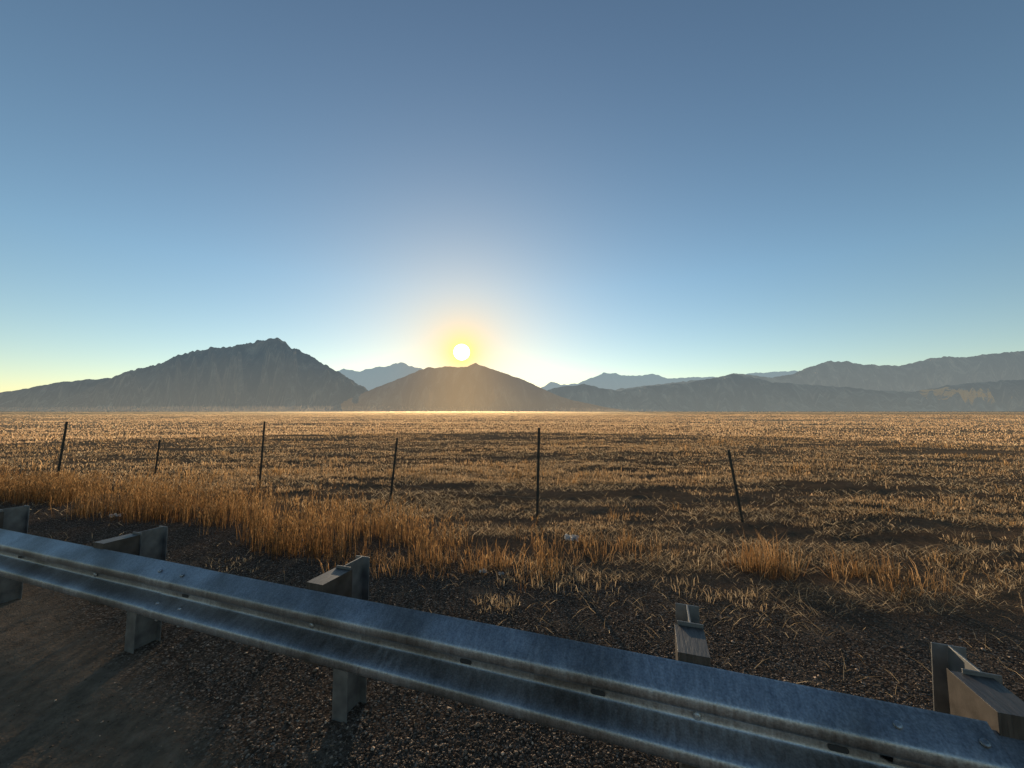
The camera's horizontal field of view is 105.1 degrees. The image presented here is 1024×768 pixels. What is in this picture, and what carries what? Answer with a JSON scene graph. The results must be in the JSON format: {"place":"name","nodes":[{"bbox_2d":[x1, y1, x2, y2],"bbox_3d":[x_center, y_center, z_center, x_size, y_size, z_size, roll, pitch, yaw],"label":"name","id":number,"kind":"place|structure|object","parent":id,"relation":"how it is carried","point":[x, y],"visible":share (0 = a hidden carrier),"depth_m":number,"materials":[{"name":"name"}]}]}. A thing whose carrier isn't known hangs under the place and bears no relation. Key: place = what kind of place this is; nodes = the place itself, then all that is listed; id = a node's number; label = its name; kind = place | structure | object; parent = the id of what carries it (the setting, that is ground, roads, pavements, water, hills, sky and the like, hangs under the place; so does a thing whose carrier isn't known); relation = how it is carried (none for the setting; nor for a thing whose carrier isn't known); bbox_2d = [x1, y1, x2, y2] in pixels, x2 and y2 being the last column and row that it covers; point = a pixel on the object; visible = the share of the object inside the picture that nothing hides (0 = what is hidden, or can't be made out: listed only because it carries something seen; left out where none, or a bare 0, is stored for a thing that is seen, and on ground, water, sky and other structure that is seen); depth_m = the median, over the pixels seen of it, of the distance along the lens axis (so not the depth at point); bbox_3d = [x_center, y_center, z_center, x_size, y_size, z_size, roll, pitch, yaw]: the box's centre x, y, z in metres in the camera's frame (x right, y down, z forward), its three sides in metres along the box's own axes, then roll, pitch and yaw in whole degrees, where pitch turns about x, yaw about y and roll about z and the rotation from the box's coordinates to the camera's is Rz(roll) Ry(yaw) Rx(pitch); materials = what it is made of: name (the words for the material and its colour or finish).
{"place":"outdoors","nodes":[
{"label":"outdoors","id":0,"kind":"place"},
{"bbox_2d":[0,378,110,411],"bbox_3d":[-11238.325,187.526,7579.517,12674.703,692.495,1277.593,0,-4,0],"label":"foothill","id":1,"kind":"structure","parent":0,"point":[36,398],"depth_m":7703.43,"materials":[{"name":"grey stone"}]},
{"bbox_2d":[38,338,367,411],"bbox_3d":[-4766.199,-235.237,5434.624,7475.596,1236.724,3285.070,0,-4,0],"label":"rocky mountain","id":2,"kind":"structure","parent":0,"point":[274,375],"depth_m":5187.15,"materials":[{"name":"grey stone"}]},
{"bbox_2d":[341,363,632,411],"bbox_3d":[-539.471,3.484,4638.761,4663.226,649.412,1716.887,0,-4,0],"label":"hill","id":3,"kind":"structure","parent":0,"point":[475,387],"depth_m":4473.02,"materials":[{"name":"grey stone"}]},
{"bbox_2d":[0,411,1023,767],"bbox_3d":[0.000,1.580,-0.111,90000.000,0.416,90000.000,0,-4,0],"label":"ground","id":4,"kind":"structure","parent":0,"point":[58,657],"depth_m":3.58,"materials":[{"name":"soil"}]},
{"bbox_2d":[0,505,29,603],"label":"post","id":5,"kind":"object","parent":4,"relation":"on","point":[16,519],"visible":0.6,"depth_m":3.25,"materials":[{"name":"metal"}]},
{"bbox_2d":[0,512,3,528],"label":"block","id":6,"kind":"structure","parent":5,"relation":"attached to","point":[1,519],"depth_m":3.16,"materials":[{"name":"grey wood"}]},
{"bbox_2d":[0,529,198,614],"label":"beam","id":7,"kind":"structure","parent":6,"relation":"attached to","point":[71,569],"depth_m":2.38,"materials":[{"name":"metal"}]},
{"bbox_2d":[93,568,990,747],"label":"bolts","id":8,"kind":"object","parent":7,"relation":"attached to","point":[697,716],"visible":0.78,"depth_m":1.28,"materials":[{"name":"metal"}]},
{"bbox_2d":[143,561,1014,767],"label":"beam","id":9,"kind":"structure","parent":7,"relation":"attached to","point":[648,704],"depth_m":1.36,"materials":[{"name":"metal"}]},
{"bbox_2d":[18,555,848,753],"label":"bolt slots","id":10,"kind":"object","parent":9,"relation":"attached to","point":[839,749],"visible":0.98,"depth_m":1.39,"materials":[{"name":"grey"}]},
{"bbox_2d":[124,525,167,652],"bbox_3d":[-2.455,1.510,2.624,0.090,1.053,0.152,-1,-4,19],"label":"post","id":11,"kind":"object","parent":4,"relation":"on","point":[141,630],"visible":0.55,"depth_m":2.63,"materials":[{"name":"metal"}]},
{"bbox_2d":[90,533,139,604],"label":"block","id":12,"kind":"structure","parent":11,"relation":"attached to","point":[128,543],"depth_m":2.50,"materials":[{"name":"grey wood"}]},
{"bbox_2d":[332,555,369,723],"bbox_3d":[-0.846,1.471,2.057,0.090,1.053,0.152,-1,-4,18],"label":"post","id":13,"kind":"object","parent":4,"relation":"on","point":[349,692],"visible":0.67,"depth_m":2.07,"materials":[{"name":"metal"}]},
{"bbox_2d":[304,568,352,666],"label":"block","id":14,"kind":"structure","parent":13,"relation":"attached to","point":[336,581],"depth_m":1.92,"materials":[{"name":"grey wood"}]},
{"bbox_2d":[0,413,1023,593],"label":"field grass","id":15,"kind":"structure","parent":4,"relation":"on","point":[25,436],"depth_m":16.96,"materials":[{"name":"beige plant"}]},
{"bbox_2d":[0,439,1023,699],"bbox_3d":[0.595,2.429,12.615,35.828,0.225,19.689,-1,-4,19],"label":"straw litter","id":16,"kind":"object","parent":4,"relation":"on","point":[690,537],"visible":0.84,"depth_m":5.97,"materials":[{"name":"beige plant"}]},
{"bbox_2d":[22,421,1015,525],"bbox_3d":[-3.597,1.603,7.507,32.840,1.750,2.680,-1,-4,9],"label":"barbed wire fence","id":17,"kind":"object","parent":4,"relation":"on","point":[537,476],"visible":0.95,"depth_m":5.61,"materials":[{"name":"weathered steel"}]},
{"bbox_2d":[564,534,578,540],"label":"plastic litter","id":18,"kind":"object","parent":4,"relation":"on","point":[570,537],"visible":0.94,"depth_m":4.76,"materials":[{"name":"white plastic"}]},
{"bbox_2d":[675,603,703,767],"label":"post","id":19,"kind":"object","parent":4,"relation":"on","point":[687,615],"visible":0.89,"depth_m":1.61,"materials":[{"name":"metal"}]},
{"bbox_2d":[674,623,710,767],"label":"block","id":20,"kind":"structure","parent":19,"relation":"attached to","point":[691,645],"depth_m":1.35,"materials":[{"name":"brown wood"}]},
{"bbox_2d":[931,642,1002,713],"bbox_3d":[1.459,1.414,1.242,0.090,1.053,0.152,0,-3,20],"label":"post","id":21,"kind":"object","parent":4,"relation":"on","point":[948,657],"visible":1,"depth_m":1.33,"materials":[{"name":"metal"}]},
{"bbox_2d":[946,668,1023,739],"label":"block","id":22,"kind":"structure","parent":21,"relation":"attached to","point":[996,705],"depth_m":1.12,"materials":[{"name":"brown wood"}]},
{"bbox_2d":[0,460,1023,613],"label":"tall dry grass","id":23,"kind":"structure","parent":0,"point":[43,489],"depth_m":4.80,"materials":[{"name":"beige plant"}]},
{"bbox_2d":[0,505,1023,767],"bbox_3d":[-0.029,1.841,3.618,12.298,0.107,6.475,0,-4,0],"label":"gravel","id":24,"kind":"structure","parent":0,"point":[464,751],"depth_m":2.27,"materials":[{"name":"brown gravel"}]},
{"bbox_2d":[0,0,1023,391],"label":"sky","id":25,"kind":"structure","parent":0,"point":[539,193],"materials":[{"name":"blue"}]},
{"bbox_2d":[339,362,797,390],"bbox_3d":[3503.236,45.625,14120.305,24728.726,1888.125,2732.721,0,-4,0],"label":"distant mountain range","id":26,"kind":"structure","parent":0,"point":[370,379],"depth_m":14738.17,"materials":[{"name":"grey stone"}]},
{"bbox_2d":[547,374,1023,411],"bbox_3d":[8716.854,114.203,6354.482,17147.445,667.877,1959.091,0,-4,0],"label":"ridge","id":27,"kind":"structure","parent":0,"point":[733,393],"depth_m":6237.75,"materials":[{"name":"grey stone"}]},
{"bbox_2d":[615,351,1023,391],"bbox_3d":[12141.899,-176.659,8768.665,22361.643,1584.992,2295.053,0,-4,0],"label":"mountain range","id":28,"kind":"structure","parent":0,"point":[930,373],"depth_m":9109.53,"materials":[{"name":"grey stone"}]},
{"bbox_3d":[5.432,0.974,-0.302,0.100,0.365,0.195,-1,-4,19],"label":"block","id":29,"kind":"object","parent":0,"visible":0},
{"bbox_2d":[880,730,1023,767],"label":"beam","id":30,"kind":"structure","parent":29,"relation":"attached to","point":[1013,749],"depth_m":1.04,"materials":[{"name":"metal"}]}
]}

